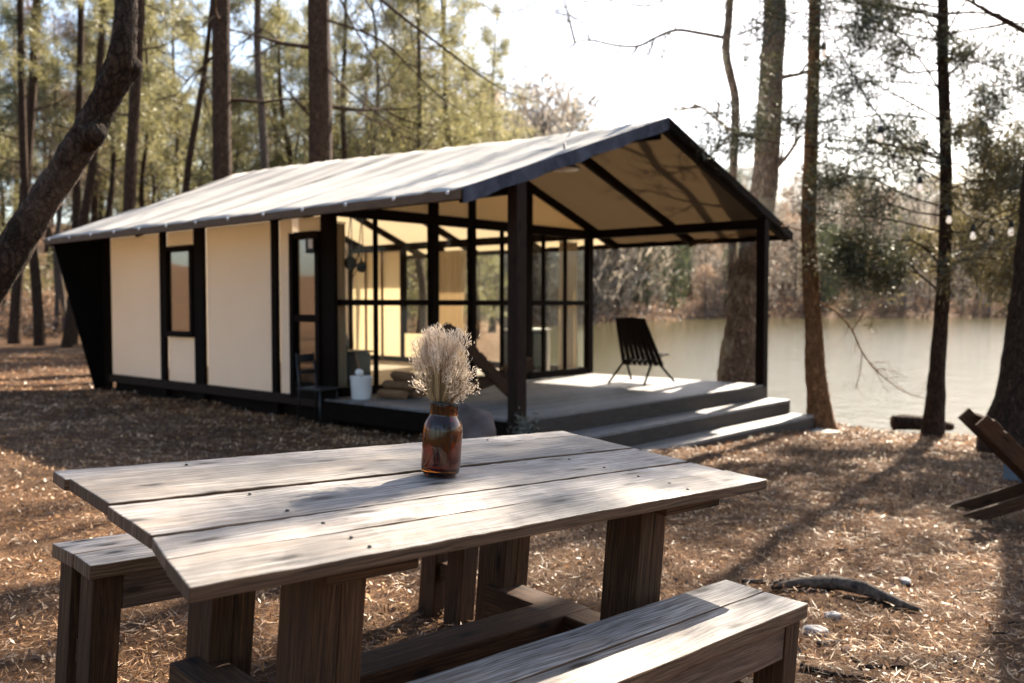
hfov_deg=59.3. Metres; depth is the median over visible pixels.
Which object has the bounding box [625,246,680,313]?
bare tree
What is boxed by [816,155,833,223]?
bare tree
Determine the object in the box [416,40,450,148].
bare tree
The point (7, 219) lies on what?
young pine
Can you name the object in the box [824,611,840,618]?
stone chip
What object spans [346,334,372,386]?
chair
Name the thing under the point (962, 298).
bare tree
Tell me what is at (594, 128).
bare tree
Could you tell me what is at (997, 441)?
plank chair
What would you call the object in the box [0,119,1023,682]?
ground
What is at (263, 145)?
pine tree
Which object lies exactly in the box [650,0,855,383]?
lakeside tree
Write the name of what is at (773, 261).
bare tree
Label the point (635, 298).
evergreen
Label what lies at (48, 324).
undergrowth
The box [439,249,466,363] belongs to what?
curtain
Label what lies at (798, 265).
evergreen
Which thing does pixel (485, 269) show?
young pine
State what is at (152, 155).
pine tree
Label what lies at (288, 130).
bare tree
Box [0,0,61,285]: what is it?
pine tree
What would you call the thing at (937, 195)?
bare tree
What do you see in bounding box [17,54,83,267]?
pine tree
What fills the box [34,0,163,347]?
pine tree
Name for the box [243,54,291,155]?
pine tree
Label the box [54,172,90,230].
young pine
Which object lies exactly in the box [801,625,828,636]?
stone chip
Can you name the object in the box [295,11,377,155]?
pine tree
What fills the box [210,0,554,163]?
pine tree
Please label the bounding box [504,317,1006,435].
lake water
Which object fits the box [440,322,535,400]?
plank chair
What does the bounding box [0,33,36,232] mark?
pine tree
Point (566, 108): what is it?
bare tree
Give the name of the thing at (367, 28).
pine tree
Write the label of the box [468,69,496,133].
bare tree
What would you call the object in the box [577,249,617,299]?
bare tree
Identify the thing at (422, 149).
pine tree
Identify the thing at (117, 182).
bare tree
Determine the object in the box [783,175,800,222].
bare tree
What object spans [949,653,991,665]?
twig
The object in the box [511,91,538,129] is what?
bare tree
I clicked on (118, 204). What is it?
young pine
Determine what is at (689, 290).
bare tree
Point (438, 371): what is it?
dried flower bunch
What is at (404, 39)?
bare tree
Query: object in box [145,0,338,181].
pine tree
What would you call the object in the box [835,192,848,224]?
bare tree
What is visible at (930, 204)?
bare tree
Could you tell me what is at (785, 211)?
bare tree
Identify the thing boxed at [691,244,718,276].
bare tree
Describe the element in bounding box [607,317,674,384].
folding stick chair
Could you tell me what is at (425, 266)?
young pine
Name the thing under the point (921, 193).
bare tree
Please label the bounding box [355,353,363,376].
scrub brush
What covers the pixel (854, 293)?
bare tree
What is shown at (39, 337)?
pine tree
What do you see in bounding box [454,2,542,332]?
pine tree
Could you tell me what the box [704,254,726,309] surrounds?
bare tree
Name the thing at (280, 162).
young pine
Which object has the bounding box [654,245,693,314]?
evergreen
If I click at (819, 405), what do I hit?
red pine
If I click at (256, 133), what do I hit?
pine tree
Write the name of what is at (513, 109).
bare tree
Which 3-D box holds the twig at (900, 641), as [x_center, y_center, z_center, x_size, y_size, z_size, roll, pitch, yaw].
[1.553,1.188,3.590,0.170,0.023,0.027,1,3,31]
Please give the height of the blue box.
0.205 m
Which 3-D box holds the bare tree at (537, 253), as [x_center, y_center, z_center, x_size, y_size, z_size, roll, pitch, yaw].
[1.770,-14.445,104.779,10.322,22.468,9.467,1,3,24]
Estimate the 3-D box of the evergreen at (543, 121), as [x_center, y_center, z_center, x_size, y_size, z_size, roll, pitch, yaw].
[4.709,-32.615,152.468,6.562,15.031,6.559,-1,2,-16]
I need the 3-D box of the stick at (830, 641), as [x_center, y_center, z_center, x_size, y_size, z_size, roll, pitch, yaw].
[1.261,1.182,3.541,0.209,0.057,0.018,-2,3,-40]
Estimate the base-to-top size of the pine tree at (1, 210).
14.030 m
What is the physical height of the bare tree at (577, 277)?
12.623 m
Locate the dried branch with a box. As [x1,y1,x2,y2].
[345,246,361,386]
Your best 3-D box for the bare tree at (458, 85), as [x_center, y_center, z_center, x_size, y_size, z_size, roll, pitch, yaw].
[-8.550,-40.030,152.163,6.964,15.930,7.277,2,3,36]
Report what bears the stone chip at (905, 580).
on the ground
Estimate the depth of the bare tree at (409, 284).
47.94 m
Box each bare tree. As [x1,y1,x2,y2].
[0,0,120,330]
[0,12,123,333]
[6,120,65,250]
[39,114,109,279]
[69,128,150,229]
[71,0,205,215]
[121,0,295,197]
[242,49,308,166]
[307,0,453,156]
[346,73,422,156]
[381,0,432,97]
[407,123,427,329]
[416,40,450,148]
[422,82,458,146]
[429,124,480,286]
[449,59,480,119]
[449,76,494,141]
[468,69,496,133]
[477,254,535,309]
[482,254,540,299]
[486,59,581,281]
[491,81,535,141]
[502,74,594,320]
[503,119,558,290]
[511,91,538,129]
[522,71,621,300]
[533,252,558,312]
[536,253,580,307]
[543,99,577,131]
[550,251,593,309]
[574,108,602,130]
[577,248,631,315]
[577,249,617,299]
[577,251,607,302]
[579,124,631,283]
[598,248,641,307]
[601,247,660,313]
[601,248,640,311]
[624,246,664,299]
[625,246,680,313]
[650,246,672,302]
[676,244,710,293]
[688,244,722,302]
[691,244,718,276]
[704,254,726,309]
[721,243,739,283]
[738,158,752,189]
[738,160,752,187]
[769,201,788,305]
[771,199,788,249]
[775,217,802,305]
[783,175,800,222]
[784,170,801,216]
[787,156,822,228]
[799,231,831,297]
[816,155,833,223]
[817,185,841,248]
[821,214,854,286]
[828,193,863,272]
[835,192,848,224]
[841,246,870,309]
[856,180,892,240]
[872,212,898,271]
[879,232,904,305]
[885,193,919,249]
[886,198,932,294]
[895,267,916,311]
[897,187,916,227]
[903,198,927,244]
[906,214,931,275]
[907,182,929,221]
[913,168,955,241]
[914,234,937,304]
[919,184,938,226]
[925,181,938,225]
[929,171,957,222]
[950,248,965,296]
[950,266,973,312]
[953,171,972,212]
[959,214,991,302]
[963,160,989,215]
[970,226,1007,312]
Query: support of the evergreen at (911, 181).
on the ground
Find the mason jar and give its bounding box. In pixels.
[421,400,462,476]
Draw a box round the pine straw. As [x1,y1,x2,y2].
[0,378,1023,682]
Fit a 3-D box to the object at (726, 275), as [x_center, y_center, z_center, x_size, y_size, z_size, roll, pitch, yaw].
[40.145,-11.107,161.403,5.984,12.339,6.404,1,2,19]
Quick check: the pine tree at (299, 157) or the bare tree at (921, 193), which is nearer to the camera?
the pine tree at (299, 157)
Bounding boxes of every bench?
[52,533,478,682]
[406,580,807,682]
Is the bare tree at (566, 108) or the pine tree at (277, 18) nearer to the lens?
the pine tree at (277, 18)
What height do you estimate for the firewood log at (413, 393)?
0.106 m
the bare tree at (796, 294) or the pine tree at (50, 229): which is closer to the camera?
the pine tree at (50, 229)
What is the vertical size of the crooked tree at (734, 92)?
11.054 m
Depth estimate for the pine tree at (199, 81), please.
89.25 m
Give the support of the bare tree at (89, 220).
on the ground
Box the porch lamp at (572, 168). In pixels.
[553,143,579,171]
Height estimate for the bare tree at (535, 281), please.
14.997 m
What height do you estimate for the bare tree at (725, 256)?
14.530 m
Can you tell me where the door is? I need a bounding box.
[288,230,321,400]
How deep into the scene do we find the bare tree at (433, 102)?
133.39 m
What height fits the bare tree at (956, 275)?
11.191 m
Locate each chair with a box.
[295,352,338,427]
[346,334,372,386]
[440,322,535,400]
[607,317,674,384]
[950,408,1023,519]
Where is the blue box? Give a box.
[1003,463,1020,481]
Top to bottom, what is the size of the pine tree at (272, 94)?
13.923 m
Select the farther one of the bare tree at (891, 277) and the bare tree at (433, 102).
the bare tree at (891, 277)
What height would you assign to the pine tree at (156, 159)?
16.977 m
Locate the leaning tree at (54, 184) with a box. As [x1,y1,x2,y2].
[0,0,142,305]
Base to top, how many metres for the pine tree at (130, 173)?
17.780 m
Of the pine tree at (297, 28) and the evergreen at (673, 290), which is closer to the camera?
the pine tree at (297, 28)
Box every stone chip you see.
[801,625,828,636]
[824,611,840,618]
[899,577,910,584]
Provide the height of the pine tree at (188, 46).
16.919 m
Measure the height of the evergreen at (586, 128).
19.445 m
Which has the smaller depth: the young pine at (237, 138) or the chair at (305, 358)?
the chair at (305, 358)
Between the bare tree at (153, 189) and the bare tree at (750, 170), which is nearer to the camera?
the bare tree at (153, 189)
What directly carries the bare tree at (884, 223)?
on the ground
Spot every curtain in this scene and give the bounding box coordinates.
[337,221,346,387]
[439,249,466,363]
[559,241,577,368]
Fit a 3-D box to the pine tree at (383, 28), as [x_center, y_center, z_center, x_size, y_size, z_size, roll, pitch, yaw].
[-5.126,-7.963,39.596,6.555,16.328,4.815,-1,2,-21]
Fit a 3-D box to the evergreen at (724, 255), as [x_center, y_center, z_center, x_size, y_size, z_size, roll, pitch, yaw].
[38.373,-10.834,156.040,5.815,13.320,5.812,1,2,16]
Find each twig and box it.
[879,632,924,644]
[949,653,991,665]
[961,587,995,593]
[992,631,1014,633]
[1007,620,1023,623]
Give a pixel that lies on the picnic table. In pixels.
(320, 537)
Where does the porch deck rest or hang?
on the ground
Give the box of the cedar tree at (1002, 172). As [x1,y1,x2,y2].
[685,0,1023,436]
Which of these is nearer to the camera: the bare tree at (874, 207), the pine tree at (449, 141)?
the pine tree at (449, 141)
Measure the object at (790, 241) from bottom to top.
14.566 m
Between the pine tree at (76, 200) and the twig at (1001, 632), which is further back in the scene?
the pine tree at (76, 200)
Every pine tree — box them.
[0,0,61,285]
[0,0,72,197]
[0,0,75,345]
[0,0,85,343]
[0,0,182,222]
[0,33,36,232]
[0,63,18,214]
[0,82,13,228]
[11,0,126,344]
[13,44,65,252]
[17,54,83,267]
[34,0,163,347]
[39,0,202,218]
[39,12,157,226]
[72,3,195,208]
[79,0,203,211]
[98,0,207,206]
[104,104,160,207]
[105,69,173,205]
[106,1,198,204]
[107,0,250,202]
[139,68,173,201]
[141,10,252,195]
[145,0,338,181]
[148,0,256,192]
[149,89,198,197]
[156,81,209,199]
[182,63,259,187]
[185,37,211,157]
[191,0,307,169]
[192,98,212,188]
[202,0,365,174]
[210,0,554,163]
[232,8,308,173]
[241,2,346,169]
[241,95,273,163]
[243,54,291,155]
[248,76,286,148]
[275,0,423,247]
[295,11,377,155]
[332,17,409,159]
[334,0,457,153]
[334,0,484,333]
[377,0,534,153]
[380,0,538,149]
[381,83,440,323]
[391,83,433,282]
[431,92,462,145]
[438,98,484,329]
[451,79,504,338]
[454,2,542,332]
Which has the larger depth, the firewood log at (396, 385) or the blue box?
the firewood log at (396, 385)
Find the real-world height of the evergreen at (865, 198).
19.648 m
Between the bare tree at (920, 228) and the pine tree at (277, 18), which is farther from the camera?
the bare tree at (920, 228)
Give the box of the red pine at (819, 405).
[625,0,925,429]
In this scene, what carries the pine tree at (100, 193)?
on the ground
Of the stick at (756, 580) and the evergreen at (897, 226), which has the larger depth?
the evergreen at (897, 226)
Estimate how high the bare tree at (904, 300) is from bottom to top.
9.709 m
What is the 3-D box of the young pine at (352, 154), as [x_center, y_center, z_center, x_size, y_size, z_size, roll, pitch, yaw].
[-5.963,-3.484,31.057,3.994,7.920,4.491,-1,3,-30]
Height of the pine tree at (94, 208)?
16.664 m
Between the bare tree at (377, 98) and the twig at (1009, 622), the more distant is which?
the bare tree at (377, 98)
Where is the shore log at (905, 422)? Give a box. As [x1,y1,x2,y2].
[890,415,954,430]
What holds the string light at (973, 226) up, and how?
hanging from the cedar tree at (1002, 172)
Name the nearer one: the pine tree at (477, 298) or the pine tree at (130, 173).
the pine tree at (130, 173)
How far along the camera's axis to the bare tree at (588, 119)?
188.39 m
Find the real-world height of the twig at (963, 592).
0.012 m
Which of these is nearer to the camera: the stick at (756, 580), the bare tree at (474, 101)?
the stick at (756, 580)
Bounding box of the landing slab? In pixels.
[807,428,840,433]
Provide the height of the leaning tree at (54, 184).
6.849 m
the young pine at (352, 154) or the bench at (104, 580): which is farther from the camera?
the young pine at (352, 154)
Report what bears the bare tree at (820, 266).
on the ground
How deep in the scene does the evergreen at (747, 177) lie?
220.94 m
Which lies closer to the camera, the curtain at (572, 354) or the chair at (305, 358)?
the chair at (305, 358)
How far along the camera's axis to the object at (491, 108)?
146.06 m
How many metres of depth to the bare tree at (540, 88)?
110.10 m
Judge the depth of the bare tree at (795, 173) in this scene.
264.64 m
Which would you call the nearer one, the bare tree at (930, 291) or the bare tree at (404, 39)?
the bare tree at (404, 39)
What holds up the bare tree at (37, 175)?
on the ground
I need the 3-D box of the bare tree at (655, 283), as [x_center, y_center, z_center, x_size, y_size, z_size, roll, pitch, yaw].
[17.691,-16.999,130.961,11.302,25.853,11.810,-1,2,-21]
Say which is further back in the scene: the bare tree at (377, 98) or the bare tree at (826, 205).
the bare tree at (826, 205)
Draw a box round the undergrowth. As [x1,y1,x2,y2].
[0,260,497,348]
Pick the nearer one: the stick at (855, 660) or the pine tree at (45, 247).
the stick at (855, 660)
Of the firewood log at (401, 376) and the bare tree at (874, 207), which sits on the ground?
the bare tree at (874, 207)
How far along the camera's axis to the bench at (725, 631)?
2.25 m
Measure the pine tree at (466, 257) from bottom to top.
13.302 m
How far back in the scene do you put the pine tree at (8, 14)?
30.77 m
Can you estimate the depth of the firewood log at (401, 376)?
10.58 m
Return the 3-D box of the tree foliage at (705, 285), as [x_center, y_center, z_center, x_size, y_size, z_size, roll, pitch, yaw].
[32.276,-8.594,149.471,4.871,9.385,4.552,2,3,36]
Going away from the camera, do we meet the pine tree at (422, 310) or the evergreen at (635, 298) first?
the pine tree at (422, 310)
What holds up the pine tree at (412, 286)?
on the ground
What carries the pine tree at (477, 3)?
on the ground
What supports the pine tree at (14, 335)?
on the ground
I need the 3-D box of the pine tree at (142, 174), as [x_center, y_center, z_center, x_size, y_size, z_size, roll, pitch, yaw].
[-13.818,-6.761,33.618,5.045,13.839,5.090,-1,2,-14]
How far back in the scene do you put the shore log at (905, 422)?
12.13 m
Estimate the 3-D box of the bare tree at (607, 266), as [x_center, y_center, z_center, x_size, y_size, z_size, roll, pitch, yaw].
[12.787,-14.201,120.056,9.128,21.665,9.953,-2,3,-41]
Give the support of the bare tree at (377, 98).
on the ground
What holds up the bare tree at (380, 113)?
on the ground
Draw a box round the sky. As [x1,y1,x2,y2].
[0,0,1023,227]
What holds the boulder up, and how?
on the ground
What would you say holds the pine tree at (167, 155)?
on the ground
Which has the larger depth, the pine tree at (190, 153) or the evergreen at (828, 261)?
the evergreen at (828, 261)
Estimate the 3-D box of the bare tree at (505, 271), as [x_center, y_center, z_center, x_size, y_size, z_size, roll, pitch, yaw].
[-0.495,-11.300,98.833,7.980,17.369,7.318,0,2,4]
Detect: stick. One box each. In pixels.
[741,577,795,583]
[800,663,879,680]
[816,639,847,645]
[840,646,905,667]
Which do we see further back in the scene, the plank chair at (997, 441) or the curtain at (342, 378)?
the curtain at (342, 378)
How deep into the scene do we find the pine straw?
5.66 m
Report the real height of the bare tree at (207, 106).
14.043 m
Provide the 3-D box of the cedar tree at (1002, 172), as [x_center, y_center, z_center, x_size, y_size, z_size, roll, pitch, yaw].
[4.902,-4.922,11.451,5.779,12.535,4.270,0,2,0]
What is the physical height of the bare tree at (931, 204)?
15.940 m
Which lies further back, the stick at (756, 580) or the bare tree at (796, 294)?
the bare tree at (796, 294)
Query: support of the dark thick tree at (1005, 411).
on the ground
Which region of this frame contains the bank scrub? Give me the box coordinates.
[412,277,1007,324]
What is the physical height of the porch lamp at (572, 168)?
0.308 m
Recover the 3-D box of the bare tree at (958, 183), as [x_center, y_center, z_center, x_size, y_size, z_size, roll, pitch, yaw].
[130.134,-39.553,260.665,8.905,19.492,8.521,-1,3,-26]
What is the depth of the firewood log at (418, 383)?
10.61 m
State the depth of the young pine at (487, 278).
100.80 m
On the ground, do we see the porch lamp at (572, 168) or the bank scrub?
the bank scrub
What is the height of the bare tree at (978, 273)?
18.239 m
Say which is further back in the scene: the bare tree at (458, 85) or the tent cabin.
the bare tree at (458, 85)
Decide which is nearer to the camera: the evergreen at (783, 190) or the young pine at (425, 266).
the young pine at (425, 266)
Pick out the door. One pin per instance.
(304, 268)
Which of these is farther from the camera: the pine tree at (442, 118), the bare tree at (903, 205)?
the bare tree at (903, 205)
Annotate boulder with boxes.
[458,403,495,438]
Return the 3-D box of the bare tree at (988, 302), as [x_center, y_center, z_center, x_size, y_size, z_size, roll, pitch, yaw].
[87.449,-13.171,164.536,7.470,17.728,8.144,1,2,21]
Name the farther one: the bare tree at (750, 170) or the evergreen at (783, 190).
the evergreen at (783, 190)
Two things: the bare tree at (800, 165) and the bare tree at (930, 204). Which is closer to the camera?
the bare tree at (800, 165)
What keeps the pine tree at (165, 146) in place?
on the ground
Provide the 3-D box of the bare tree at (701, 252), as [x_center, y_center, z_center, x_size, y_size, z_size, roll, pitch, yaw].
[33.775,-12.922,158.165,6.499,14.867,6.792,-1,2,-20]
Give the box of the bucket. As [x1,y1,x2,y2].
[350,375,372,399]
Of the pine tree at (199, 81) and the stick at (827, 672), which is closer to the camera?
the stick at (827, 672)
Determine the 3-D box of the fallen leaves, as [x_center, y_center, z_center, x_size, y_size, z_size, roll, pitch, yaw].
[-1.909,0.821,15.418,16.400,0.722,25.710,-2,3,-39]
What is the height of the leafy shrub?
0.526 m
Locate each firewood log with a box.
[377,389,408,399]
[382,380,413,390]
[390,371,414,380]
[408,388,420,397]
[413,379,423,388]
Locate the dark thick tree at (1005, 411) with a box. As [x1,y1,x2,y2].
[915,0,1023,453]
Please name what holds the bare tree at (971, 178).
on the ground
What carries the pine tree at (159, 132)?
on the ground
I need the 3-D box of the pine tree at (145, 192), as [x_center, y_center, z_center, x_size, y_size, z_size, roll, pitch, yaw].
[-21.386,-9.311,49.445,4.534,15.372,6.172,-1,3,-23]
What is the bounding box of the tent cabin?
[44,117,792,435]
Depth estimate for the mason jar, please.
2.44 m
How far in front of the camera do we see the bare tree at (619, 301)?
118.93 m
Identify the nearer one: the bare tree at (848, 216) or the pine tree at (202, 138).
the pine tree at (202, 138)
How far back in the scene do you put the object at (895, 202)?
241.55 m
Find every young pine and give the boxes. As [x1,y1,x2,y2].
[0,108,53,311]
[48,167,146,302]
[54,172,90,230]
[180,63,276,188]
[232,149,250,171]
[268,143,287,168]
[332,129,362,246]
[363,98,476,333]
[464,255,507,327]
[477,255,499,296]
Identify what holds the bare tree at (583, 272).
on the ground
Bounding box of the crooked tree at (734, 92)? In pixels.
[480,0,766,317]
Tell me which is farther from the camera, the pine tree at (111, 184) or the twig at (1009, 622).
the pine tree at (111, 184)
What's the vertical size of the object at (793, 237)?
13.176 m
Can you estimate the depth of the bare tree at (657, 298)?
144.78 m
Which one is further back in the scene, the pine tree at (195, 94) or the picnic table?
the pine tree at (195, 94)
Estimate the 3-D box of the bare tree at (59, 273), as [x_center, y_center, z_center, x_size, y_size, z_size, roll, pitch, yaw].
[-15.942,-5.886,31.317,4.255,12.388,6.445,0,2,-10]
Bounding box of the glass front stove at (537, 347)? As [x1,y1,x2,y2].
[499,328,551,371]
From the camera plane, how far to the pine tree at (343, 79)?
28.34 m
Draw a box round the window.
[163,245,193,337]
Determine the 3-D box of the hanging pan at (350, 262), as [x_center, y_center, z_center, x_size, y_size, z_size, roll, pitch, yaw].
[-1.979,-1.205,11.004,0.047,0.666,0.170,2,3,42]
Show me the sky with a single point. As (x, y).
(638, 102)
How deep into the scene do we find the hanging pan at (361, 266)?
11.14 m
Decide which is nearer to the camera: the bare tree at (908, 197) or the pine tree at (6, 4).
the pine tree at (6, 4)
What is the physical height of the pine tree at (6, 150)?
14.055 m
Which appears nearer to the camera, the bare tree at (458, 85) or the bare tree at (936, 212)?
the bare tree at (458, 85)
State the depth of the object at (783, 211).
209.12 m
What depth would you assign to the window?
12.86 m
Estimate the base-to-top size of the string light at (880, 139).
2.628 m
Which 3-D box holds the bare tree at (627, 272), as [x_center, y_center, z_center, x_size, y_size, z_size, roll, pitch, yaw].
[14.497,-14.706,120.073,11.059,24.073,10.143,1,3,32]
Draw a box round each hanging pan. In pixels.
[344,218,356,269]
[356,219,366,272]
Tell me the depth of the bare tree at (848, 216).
185.37 m
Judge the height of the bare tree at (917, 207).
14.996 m
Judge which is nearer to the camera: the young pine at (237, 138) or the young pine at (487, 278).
the young pine at (237, 138)
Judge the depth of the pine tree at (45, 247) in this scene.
69.59 m
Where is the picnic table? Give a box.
[53,431,766,682]
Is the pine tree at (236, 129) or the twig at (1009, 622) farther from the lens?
the pine tree at (236, 129)
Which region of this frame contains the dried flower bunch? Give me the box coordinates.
[408,322,481,407]
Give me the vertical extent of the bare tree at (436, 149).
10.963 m
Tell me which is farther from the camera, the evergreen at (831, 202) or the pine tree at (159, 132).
the evergreen at (831, 202)
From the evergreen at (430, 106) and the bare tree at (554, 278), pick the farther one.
the evergreen at (430, 106)
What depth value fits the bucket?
10.45 m
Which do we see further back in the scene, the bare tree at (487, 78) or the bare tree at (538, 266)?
the bare tree at (487, 78)
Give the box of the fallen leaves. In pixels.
[0,351,1023,682]
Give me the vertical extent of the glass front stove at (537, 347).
0.735 m
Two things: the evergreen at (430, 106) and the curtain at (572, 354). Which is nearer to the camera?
the curtain at (572, 354)
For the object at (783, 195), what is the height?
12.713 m
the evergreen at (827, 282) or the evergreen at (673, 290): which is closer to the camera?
the evergreen at (673, 290)
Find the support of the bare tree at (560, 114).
on the ground
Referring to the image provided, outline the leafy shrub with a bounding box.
[506,408,543,434]
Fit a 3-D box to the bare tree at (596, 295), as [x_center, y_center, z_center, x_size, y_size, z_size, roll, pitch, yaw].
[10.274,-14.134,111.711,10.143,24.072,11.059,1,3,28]
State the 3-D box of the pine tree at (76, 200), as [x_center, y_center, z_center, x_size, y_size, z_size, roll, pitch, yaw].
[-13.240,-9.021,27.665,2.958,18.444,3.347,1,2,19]
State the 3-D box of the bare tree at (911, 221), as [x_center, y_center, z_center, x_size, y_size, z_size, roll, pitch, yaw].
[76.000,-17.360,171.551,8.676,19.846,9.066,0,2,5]
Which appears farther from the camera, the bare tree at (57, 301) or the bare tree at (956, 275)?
the bare tree at (956, 275)
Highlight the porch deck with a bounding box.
[325,373,813,451]
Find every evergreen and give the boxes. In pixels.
[402,74,441,148]
[526,109,552,138]
[558,96,591,131]
[625,247,664,311]
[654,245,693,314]
[658,245,696,299]
[718,244,739,306]
[737,164,751,191]
[775,164,786,214]
[790,241,801,286]
[816,220,844,299]
[816,222,842,308]
[821,189,843,222]
[846,162,881,239]
[883,207,918,288]
[895,163,926,214]
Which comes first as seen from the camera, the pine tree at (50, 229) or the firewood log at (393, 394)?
the firewood log at (393, 394)
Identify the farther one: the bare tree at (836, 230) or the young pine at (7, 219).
the bare tree at (836, 230)
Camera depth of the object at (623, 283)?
124.25 m
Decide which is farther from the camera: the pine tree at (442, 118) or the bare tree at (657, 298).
the bare tree at (657, 298)
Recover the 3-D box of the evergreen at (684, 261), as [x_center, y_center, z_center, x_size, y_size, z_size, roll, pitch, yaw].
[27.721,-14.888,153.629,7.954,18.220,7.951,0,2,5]
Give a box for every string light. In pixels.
[817,2,936,191]
[946,195,1018,241]

